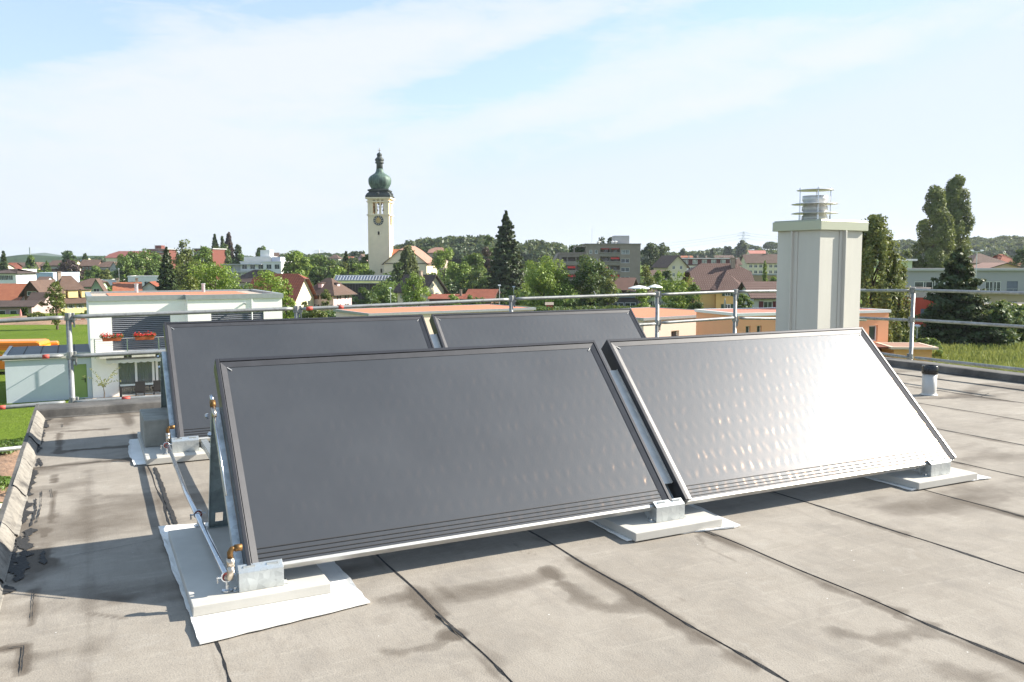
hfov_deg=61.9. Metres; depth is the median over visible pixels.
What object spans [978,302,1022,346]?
conifer tree
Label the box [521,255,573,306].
deciduous tree
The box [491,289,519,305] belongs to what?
bush
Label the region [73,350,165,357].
guard rail
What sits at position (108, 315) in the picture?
guard rail
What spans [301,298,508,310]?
guard rail
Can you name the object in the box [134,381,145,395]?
garden chair
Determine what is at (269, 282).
deciduous tree
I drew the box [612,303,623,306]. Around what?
window
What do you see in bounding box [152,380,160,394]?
garden chair
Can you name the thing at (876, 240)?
weeping birch
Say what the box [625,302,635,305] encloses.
window
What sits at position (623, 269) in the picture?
window
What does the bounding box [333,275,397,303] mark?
timber hall
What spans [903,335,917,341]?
bush
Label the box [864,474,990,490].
felt mat
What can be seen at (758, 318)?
guard rail
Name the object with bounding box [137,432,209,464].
concrete slab
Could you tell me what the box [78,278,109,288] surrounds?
house
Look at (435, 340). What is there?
gap cover
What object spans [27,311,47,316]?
bush
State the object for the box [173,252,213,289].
deciduous tree
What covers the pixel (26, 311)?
thuja
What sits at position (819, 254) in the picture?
chimney
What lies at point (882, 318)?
guard rail
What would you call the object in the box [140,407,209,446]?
concrete block
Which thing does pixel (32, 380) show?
garage
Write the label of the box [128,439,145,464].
felt mat
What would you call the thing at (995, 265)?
house
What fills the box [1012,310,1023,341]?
bush
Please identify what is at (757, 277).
garage block
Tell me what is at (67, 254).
deciduous tree
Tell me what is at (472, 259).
deciduous tree
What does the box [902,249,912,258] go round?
deciduous tree
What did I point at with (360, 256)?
house
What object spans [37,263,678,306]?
shrubbery
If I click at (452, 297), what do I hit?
bush
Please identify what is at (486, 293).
shed
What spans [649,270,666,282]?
house
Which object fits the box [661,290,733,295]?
guard rail
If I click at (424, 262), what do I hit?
church nave
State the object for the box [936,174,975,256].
poplar tree
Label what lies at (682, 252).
deciduous tree
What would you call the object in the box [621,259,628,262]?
window
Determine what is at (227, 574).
solar pipe
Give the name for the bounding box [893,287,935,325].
red house
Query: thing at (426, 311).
orange roof building
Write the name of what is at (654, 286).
parasol
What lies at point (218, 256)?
apartment block
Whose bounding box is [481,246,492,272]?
deciduous tree
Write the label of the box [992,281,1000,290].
window
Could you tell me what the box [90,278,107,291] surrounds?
house
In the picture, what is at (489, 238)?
deciduous tree
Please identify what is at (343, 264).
deciduous tree
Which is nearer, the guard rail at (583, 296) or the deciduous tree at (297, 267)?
the guard rail at (583, 296)
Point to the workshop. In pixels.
(75, 276)
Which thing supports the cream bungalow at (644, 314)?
on the ground at (14, 424)
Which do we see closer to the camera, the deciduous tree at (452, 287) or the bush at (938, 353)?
the bush at (938, 353)
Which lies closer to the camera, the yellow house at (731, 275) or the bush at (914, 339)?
the bush at (914, 339)
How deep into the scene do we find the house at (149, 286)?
196.24 m
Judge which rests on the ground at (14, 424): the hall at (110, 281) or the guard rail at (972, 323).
the hall at (110, 281)
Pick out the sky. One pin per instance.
(126, 125)
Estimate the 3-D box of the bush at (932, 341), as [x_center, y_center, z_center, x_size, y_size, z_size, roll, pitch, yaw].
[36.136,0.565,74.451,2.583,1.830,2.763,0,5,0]
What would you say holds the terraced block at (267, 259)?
on the ground at (14, 424)
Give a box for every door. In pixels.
[74,364,87,397]
[117,361,160,395]
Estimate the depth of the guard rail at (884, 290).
11.42 m
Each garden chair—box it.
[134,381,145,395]
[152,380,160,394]
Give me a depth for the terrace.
50.98 m
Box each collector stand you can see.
[157,351,201,452]
[205,407,288,591]
[645,484,685,522]
[919,457,950,476]
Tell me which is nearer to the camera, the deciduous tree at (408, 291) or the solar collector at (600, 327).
the solar collector at (600, 327)
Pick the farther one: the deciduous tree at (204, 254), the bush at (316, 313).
the deciduous tree at (204, 254)
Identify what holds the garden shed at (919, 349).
on the ground at (14, 424)
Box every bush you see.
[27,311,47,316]
[221,282,251,289]
[301,301,308,310]
[302,310,327,317]
[320,289,331,310]
[357,287,379,307]
[373,284,397,307]
[445,294,461,304]
[463,294,485,304]
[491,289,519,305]
[659,301,678,307]
[687,301,703,308]
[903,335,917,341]
[914,337,942,348]
[932,349,945,358]
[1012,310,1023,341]
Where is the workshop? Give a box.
[36,272,79,281]
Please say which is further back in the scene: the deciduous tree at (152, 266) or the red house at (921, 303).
the deciduous tree at (152, 266)
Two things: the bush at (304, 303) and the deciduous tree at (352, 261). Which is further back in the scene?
the deciduous tree at (352, 261)
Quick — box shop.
[599,293,650,306]
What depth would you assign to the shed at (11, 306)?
169.12 m
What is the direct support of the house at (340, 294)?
on the ground at (14, 424)
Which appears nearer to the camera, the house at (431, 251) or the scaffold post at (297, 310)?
the scaffold post at (297, 310)
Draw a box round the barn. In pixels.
[0,283,26,299]
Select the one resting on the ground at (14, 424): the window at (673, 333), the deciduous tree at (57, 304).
the deciduous tree at (57, 304)
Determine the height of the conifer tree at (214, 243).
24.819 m
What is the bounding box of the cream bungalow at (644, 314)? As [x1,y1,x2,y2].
[631,307,695,336]
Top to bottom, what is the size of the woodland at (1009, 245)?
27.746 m
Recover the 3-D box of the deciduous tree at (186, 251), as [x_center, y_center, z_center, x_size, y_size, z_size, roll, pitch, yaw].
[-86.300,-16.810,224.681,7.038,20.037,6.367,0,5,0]
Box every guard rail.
[0,316,63,322]
[0,354,63,360]
[0,401,65,409]
[0,445,21,451]
[72,307,292,318]
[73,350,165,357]
[74,394,160,402]
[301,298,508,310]
[515,293,655,299]
[639,323,655,325]
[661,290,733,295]
[661,317,733,323]
[739,290,775,292]
[739,317,866,320]
[859,316,908,320]
[860,289,908,291]
[881,352,908,357]
[914,289,1023,294]
[914,319,1023,327]
[914,356,1023,371]
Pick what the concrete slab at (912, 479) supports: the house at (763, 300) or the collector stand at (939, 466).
the collector stand at (939, 466)
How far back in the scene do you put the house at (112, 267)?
423.80 m
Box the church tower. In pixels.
[365,148,394,274]
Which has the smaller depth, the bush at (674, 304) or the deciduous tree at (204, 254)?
the bush at (674, 304)
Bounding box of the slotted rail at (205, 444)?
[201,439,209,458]
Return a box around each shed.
[0,300,47,313]
[27,292,54,312]
[427,290,464,305]
[462,289,502,303]
[874,342,938,361]
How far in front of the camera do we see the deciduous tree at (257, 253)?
515.64 m
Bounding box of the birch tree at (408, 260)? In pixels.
[396,245,418,278]
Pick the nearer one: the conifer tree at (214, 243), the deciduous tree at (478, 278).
the deciduous tree at (478, 278)
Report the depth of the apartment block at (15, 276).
263.10 m
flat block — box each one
[148,244,178,267]
[879,268,1023,302]
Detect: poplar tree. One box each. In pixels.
[911,184,956,267]
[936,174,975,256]
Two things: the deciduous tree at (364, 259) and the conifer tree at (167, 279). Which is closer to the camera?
the conifer tree at (167, 279)
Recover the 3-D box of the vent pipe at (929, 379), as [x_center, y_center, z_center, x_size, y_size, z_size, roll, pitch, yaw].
[4.172,0.390,8.537,0.170,0.295,0.170,-3,6,-26]
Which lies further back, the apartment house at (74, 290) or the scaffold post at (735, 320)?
the apartment house at (74, 290)
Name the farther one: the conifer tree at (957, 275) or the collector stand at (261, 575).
the conifer tree at (957, 275)
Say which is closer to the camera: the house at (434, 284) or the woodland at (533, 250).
the house at (434, 284)
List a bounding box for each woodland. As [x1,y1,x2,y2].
[76,241,777,268]
[393,234,568,261]
[876,235,1023,260]
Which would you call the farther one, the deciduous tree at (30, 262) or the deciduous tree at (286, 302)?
the deciduous tree at (30, 262)
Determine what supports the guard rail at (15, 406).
attached to the scaffold post at (69, 319)
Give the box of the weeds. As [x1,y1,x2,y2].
[0,436,24,491]
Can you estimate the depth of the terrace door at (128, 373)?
51.63 m
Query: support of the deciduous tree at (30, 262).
on the ground at (14, 424)
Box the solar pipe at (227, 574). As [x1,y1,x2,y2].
[160,425,242,592]
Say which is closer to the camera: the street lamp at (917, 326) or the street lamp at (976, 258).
the street lamp at (917, 326)
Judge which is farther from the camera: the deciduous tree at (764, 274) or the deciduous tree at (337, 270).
the deciduous tree at (337, 270)
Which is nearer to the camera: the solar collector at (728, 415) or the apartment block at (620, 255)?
the solar collector at (728, 415)
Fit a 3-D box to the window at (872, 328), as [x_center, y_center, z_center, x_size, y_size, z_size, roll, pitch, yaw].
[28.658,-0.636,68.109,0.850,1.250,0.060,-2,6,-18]
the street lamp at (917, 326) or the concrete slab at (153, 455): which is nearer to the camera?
the concrete slab at (153, 455)
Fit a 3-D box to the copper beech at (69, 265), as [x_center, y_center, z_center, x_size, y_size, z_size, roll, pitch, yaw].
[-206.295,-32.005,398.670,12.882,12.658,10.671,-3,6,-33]
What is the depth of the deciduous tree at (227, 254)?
412.01 m
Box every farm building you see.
[715,255,734,257]
[746,250,765,253]
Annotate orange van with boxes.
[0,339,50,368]
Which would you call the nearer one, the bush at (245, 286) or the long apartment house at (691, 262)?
the bush at (245, 286)
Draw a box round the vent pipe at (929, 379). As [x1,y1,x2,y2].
[920,365,937,395]
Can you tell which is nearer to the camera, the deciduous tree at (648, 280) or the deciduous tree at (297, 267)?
the deciduous tree at (648, 280)
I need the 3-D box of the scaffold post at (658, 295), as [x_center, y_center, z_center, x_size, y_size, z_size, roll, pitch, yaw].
[1.867,3.163,11.210,0.098,7.614,0.056,-2,5,-15]
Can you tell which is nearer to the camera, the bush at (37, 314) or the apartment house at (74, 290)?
the bush at (37, 314)
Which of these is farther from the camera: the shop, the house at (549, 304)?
the shop
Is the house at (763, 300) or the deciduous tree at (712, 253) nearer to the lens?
the house at (763, 300)
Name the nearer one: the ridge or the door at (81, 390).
the door at (81, 390)
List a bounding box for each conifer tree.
[0,251,8,269]
[81,253,88,260]
[155,247,178,290]
[211,234,218,247]
[343,251,349,274]
[483,210,525,295]
[914,247,1004,347]
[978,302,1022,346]
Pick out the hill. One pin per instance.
(46, 254)
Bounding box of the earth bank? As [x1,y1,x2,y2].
[0,316,86,324]
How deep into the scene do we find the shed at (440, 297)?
205.37 m
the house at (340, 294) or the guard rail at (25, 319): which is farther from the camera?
the house at (340, 294)
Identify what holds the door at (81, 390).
in the garage
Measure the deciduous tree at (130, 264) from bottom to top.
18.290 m
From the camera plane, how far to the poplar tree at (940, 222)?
178.64 m
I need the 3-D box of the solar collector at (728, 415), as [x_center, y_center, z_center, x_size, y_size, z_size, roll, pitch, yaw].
[1.618,0.380,5.085,2.060,1.062,0.085,-3,-39,-26]
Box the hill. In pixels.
[14,253,62,256]
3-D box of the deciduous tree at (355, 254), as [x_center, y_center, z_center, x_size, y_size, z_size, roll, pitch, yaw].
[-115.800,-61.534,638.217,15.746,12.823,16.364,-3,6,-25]
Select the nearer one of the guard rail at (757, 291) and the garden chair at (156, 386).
the guard rail at (757, 291)
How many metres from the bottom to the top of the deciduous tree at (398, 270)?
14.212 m
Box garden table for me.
[119,382,152,396]
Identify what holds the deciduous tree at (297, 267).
on the ground at (14, 424)
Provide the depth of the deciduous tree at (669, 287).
121.44 m
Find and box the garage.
[2,344,92,403]
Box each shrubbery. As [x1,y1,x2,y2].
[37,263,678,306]
[282,299,1023,339]
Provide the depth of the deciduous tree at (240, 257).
425.39 m
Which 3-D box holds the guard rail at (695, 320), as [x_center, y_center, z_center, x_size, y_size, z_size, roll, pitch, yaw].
[2.441,-0.272,11.149,1.190,0.064,0.058,-3,6,-26]
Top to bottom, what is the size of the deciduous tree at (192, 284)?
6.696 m
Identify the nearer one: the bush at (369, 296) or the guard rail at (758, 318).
the guard rail at (758, 318)
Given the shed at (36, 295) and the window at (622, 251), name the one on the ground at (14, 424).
the shed at (36, 295)
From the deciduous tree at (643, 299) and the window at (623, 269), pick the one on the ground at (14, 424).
the deciduous tree at (643, 299)
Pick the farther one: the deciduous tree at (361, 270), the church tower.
the church tower
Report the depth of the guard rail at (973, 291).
10.29 m
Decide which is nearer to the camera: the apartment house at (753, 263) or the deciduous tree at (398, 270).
the deciduous tree at (398, 270)
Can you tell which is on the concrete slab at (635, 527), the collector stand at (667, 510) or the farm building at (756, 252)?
the collector stand at (667, 510)
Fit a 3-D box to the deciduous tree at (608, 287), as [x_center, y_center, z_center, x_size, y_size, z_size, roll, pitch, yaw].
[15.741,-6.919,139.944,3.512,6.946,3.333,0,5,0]
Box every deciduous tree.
[25,255,37,269]
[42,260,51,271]
[43,280,66,329]
[58,250,77,265]
[83,265,101,279]
[97,269,112,279]
[112,251,146,281]
[125,248,161,278]
[170,239,194,285]
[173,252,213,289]
[178,275,200,289]
[186,246,220,289]
[187,259,241,289]
[213,243,231,263]
[231,244,242,263]
[231,253,252,263]
[248,268,285,297]
[255,246,265,256]
[276,278,296,318]
[281,250,312,284]
[305,254,335,285]
[320,261,347,281]
[327,265,347,277]
[349,258,358,271]
[349,263,374,274]
[350,251,364,258]
[360,254,368,274]
[391,262,403,300]
[399,272,431,306]
[428,247,460,286]
[441,275,465,293]
[453,261,471,289]
[461,252,489,277]
[461,270,490,293]
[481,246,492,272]
[484,234,493,258]
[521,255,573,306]
[566,253,618,306]
[598,278,618,305]
[634,287,649,307]
[635,264,656,305]
[640,242,660,276]
[653,242,669,259]
[653,270,664,289]
[660,270,673,291]
[660,271,695,308]
[679,248,686,255]
[684,283,701,308]
[707,247,716,257]
[722,246,732,254]
[735,240,748,257]
[737,293,753,307]
[762,261,767,280]
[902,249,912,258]
[1009,248,1023,265]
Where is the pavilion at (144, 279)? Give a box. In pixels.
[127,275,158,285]
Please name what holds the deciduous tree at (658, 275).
on the ground at (14, 424)
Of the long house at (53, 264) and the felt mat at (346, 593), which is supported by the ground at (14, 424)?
the long house at (53, 264)
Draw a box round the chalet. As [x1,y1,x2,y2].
[610,277,637,292]
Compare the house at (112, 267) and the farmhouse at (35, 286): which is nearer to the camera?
the farmhouse at (35, 286)
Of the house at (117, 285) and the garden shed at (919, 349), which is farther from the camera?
the house at (117, 285)
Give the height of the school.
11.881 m
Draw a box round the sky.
[0,0,1023,256]
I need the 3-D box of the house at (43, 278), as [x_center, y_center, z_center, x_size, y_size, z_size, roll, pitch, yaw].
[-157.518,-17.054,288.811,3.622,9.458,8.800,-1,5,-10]
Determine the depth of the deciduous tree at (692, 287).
117.66 m
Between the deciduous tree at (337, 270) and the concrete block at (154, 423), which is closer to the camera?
the concrete block at (154, 423)
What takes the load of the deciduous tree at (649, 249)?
on the ground at (14, 424)
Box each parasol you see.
[628,285,649,303]
[648,284,662,287]
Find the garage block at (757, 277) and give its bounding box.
[752,274,776,280]
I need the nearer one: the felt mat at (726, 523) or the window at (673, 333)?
the felt mat at (726, 523)
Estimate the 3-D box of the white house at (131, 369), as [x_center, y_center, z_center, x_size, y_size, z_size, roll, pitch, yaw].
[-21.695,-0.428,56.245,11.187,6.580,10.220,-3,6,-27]
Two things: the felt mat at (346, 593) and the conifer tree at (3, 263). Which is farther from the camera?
the conifer tree at (3, 263)
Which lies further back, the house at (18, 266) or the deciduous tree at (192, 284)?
the house at (18, 266)
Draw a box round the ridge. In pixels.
[0,255,640,262]
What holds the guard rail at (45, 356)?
attached to the scaffold post at (69, 319)
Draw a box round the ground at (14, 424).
[0,252,1023,508]
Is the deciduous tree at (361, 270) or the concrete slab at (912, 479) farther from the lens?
the deciduous tree at (361, 270)
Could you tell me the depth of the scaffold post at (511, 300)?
9.93 m
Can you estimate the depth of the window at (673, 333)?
72.13 m
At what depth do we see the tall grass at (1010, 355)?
68.23 m
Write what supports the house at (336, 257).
on the ground at (14, 424)
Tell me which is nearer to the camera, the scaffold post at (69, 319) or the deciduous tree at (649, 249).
the scaffold post at (69, 319)
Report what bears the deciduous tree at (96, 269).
on the ground at (14, 424)
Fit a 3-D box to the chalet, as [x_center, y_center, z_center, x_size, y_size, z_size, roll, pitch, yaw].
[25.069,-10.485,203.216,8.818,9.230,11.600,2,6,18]
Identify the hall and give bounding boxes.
[101,279,124,287]
[105,251,150,261]
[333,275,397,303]
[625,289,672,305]
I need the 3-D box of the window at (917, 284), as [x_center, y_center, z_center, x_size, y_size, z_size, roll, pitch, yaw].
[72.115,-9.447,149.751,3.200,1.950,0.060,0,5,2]
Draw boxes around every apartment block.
[0,269,38,283]
[192,248,226,279]
[552,236,640,290]
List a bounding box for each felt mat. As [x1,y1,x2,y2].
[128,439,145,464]
[158,522,369,643]
[589,504,739,540]
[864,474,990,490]
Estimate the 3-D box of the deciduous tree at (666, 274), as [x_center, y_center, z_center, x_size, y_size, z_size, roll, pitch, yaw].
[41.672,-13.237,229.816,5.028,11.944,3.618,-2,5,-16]
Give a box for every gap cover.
[430,334,440,347]
[610,369,672,483]
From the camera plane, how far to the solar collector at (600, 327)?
7.67 m
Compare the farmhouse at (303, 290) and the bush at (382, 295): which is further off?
the farmhouse at (303, 290)
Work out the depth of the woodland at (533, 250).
575.08 m
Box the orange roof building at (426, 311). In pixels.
[333,304,535,333]
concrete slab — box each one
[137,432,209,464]
[168,526,330,616]
[593,505,721,541]
[869,467,977,489]
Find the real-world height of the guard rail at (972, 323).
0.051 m
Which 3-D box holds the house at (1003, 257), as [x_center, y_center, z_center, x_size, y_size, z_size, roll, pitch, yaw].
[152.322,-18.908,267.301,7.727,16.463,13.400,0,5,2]
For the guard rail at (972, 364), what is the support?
attached to the scaffold post at (911, 318)
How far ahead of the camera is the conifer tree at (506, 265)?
228.82 m
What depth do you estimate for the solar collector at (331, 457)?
4.02 m
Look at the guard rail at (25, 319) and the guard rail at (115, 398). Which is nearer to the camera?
the guard rail at (25, 319)
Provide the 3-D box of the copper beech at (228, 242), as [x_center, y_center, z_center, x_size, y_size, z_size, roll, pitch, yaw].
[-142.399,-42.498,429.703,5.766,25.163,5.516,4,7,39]
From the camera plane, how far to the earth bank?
114.90 m
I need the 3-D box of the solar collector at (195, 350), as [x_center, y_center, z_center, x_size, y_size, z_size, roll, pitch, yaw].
[-1.529,0.248,6.578,2.060,1.062,0.085,-3,-39,-26]
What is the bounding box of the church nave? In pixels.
[382,246,436,274]
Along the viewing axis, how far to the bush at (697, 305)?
111.87 m
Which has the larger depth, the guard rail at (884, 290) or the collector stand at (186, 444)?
the guard rail at (884, 290)
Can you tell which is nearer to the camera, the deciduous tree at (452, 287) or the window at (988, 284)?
the window at (988, 284)
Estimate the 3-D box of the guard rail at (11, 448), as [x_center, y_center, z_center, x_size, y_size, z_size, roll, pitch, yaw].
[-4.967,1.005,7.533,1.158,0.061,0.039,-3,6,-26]
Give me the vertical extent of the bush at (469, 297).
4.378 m
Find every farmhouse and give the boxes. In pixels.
[18,279,65,312]
[249,274,317,311]
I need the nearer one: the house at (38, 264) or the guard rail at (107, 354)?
the guard rail at (107, 354)
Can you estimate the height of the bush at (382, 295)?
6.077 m
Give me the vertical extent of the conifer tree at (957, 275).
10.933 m
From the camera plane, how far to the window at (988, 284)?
149.32 m
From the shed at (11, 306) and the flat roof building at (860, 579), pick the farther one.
the shed at (11, 306)
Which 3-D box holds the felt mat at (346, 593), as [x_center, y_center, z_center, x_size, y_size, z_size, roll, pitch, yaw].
[-1.146,0.977,3.774,0.664,0.012,1.490,-3,6,-26]
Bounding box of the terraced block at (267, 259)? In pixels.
[223,250,291,276]
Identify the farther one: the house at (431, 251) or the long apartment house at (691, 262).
the house at (431, 251)
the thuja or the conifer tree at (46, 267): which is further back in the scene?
the conifer tree at (46, 267)
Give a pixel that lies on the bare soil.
(7, 463)
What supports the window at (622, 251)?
in the apartment block at (620, 255)
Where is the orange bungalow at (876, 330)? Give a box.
[694,307,890,342]
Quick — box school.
[897,259,917,267]
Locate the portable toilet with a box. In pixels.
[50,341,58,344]
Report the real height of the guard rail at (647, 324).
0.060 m
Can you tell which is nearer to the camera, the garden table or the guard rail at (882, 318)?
the guard rail at (882, 318)
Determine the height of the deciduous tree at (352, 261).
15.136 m
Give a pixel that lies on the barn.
(10, 291)
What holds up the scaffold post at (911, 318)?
on the ground at (14, 424)
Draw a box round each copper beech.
[54,259,84,279]
[224,232,234,263]
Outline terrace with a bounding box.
[92,393,160,398]
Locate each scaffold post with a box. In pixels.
[64,313,78,402]
[293,306,302,317]
[508,296,515,311]
[654,292,661,336]
[732,289,738,332]
[906,287,915,359]
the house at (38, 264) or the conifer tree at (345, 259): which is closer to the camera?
the conifer tree at (345, 259)
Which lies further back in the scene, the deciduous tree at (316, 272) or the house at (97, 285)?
the deciduous tree at (316, 272)
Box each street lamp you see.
[914,325,920,337]
[970,250,983,277]
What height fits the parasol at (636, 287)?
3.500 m
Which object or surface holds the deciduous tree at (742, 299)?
on the ground at (14, 424)
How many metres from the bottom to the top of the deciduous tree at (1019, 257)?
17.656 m
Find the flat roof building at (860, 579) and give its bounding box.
[0,357,1023,681]
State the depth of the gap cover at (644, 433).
4.58 m
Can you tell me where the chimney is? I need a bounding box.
[772,186,867,330]
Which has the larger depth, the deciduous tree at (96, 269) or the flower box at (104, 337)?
the deciduous tree at (96, 269)
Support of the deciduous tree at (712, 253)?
on the ground at (14, 424)
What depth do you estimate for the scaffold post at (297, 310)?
8.82 m
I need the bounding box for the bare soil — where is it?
[0,450,19,501]
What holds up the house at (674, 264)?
on the ground at (14, 424)
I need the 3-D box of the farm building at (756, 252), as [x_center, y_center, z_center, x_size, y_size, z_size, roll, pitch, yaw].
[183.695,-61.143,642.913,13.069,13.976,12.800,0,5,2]
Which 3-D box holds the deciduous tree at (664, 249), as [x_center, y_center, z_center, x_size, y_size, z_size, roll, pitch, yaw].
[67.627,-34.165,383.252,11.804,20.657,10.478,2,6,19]
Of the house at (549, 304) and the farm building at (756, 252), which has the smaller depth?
the house at (549, 304)
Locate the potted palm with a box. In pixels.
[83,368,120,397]
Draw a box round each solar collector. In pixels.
[163,314,433,441]
[214,340,671,568]
[429,308,646,370]
[601,327,955,504]
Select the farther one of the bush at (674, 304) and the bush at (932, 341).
the bush at (674, 304)
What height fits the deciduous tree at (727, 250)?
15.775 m
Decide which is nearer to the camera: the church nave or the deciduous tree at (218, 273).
the deciduous tree at (218, 273)
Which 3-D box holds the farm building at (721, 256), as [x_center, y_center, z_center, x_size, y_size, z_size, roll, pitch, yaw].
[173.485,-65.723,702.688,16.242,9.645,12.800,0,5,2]
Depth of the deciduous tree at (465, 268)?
254.10 m
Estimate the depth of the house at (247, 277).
301.19 m
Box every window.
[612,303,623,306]
[621,250,629,253]
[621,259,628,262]
[621,267,628,271]
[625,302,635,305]
[671,330,676,335]
[763,301,771,307]
[869,325,875,340]
[914,282,932,287]
[985,281,993,290]
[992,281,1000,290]
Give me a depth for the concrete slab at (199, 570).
3.46 m
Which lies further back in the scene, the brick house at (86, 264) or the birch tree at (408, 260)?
the brick house at (86, 264)
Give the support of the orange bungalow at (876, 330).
on the ground at (14, 424)
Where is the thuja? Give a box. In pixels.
[24,307,28,315]
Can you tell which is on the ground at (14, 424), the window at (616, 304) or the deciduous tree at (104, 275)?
the deciduous tree at (104, 275)
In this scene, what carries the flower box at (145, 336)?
on the white house at (131, 369)
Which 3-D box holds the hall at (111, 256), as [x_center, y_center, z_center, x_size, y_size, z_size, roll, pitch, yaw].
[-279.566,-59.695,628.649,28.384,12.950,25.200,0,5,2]
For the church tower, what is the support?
on the ground at (14, 424)
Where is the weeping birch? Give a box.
[860,214,910,341]
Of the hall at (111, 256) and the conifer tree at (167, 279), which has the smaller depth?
the conifer tree at (167, 279)
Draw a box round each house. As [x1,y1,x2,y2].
[8,263,23,268]
[34,262,42,268]
[36,277,55,280]
[49,260,65,271]
[57,272,91,312]
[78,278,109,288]
[79,260,102,271]
[85,283,282,397]
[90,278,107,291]
[98,261,113,271]
[109,262,116,278]
[112,278,142,290]
[142,281,158,290]
[236,270,276,288]
[313,278,356,310]
[329,255,341,259]
[357,254,367,260]
[392,271,448,306]
[427,247,447,269]
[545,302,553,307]
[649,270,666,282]
[651,255,689,283]
[680,256,741,269]
[682,258,753,308]
[737,281,776,307]
[740,252,776,273]
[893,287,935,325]
[969,253,1007,265]
[973,263,1023,267]
[993,254,1021,266]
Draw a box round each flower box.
[99,332,123,341]
[132,331,155,339]
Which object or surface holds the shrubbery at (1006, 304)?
on the ground at (14, 424)
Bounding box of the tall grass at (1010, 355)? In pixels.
[930,340,1023,372]
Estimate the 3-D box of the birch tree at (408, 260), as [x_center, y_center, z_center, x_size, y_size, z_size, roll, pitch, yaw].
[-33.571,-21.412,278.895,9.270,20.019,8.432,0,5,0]
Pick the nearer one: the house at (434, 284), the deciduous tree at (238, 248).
the house at (434, 284)
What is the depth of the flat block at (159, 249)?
638.98 m
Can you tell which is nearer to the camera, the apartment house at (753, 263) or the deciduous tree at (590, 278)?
the deciduous tree at (590, 278)
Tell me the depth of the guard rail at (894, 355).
11.31 m
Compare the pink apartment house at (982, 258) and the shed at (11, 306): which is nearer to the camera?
the shed at (11, 306)
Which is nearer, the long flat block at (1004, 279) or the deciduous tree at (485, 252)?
the long flat block at (1004, 279)
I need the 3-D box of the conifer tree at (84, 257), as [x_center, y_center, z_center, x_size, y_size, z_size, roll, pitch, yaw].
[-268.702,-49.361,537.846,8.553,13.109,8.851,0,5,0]
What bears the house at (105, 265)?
on the ground at (14, 424)
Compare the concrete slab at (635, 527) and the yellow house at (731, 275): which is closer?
the concrete slab at (635, 527)
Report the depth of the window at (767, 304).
140.23 m
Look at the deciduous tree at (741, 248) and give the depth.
792.43 m
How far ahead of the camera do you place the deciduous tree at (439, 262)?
258.83 m

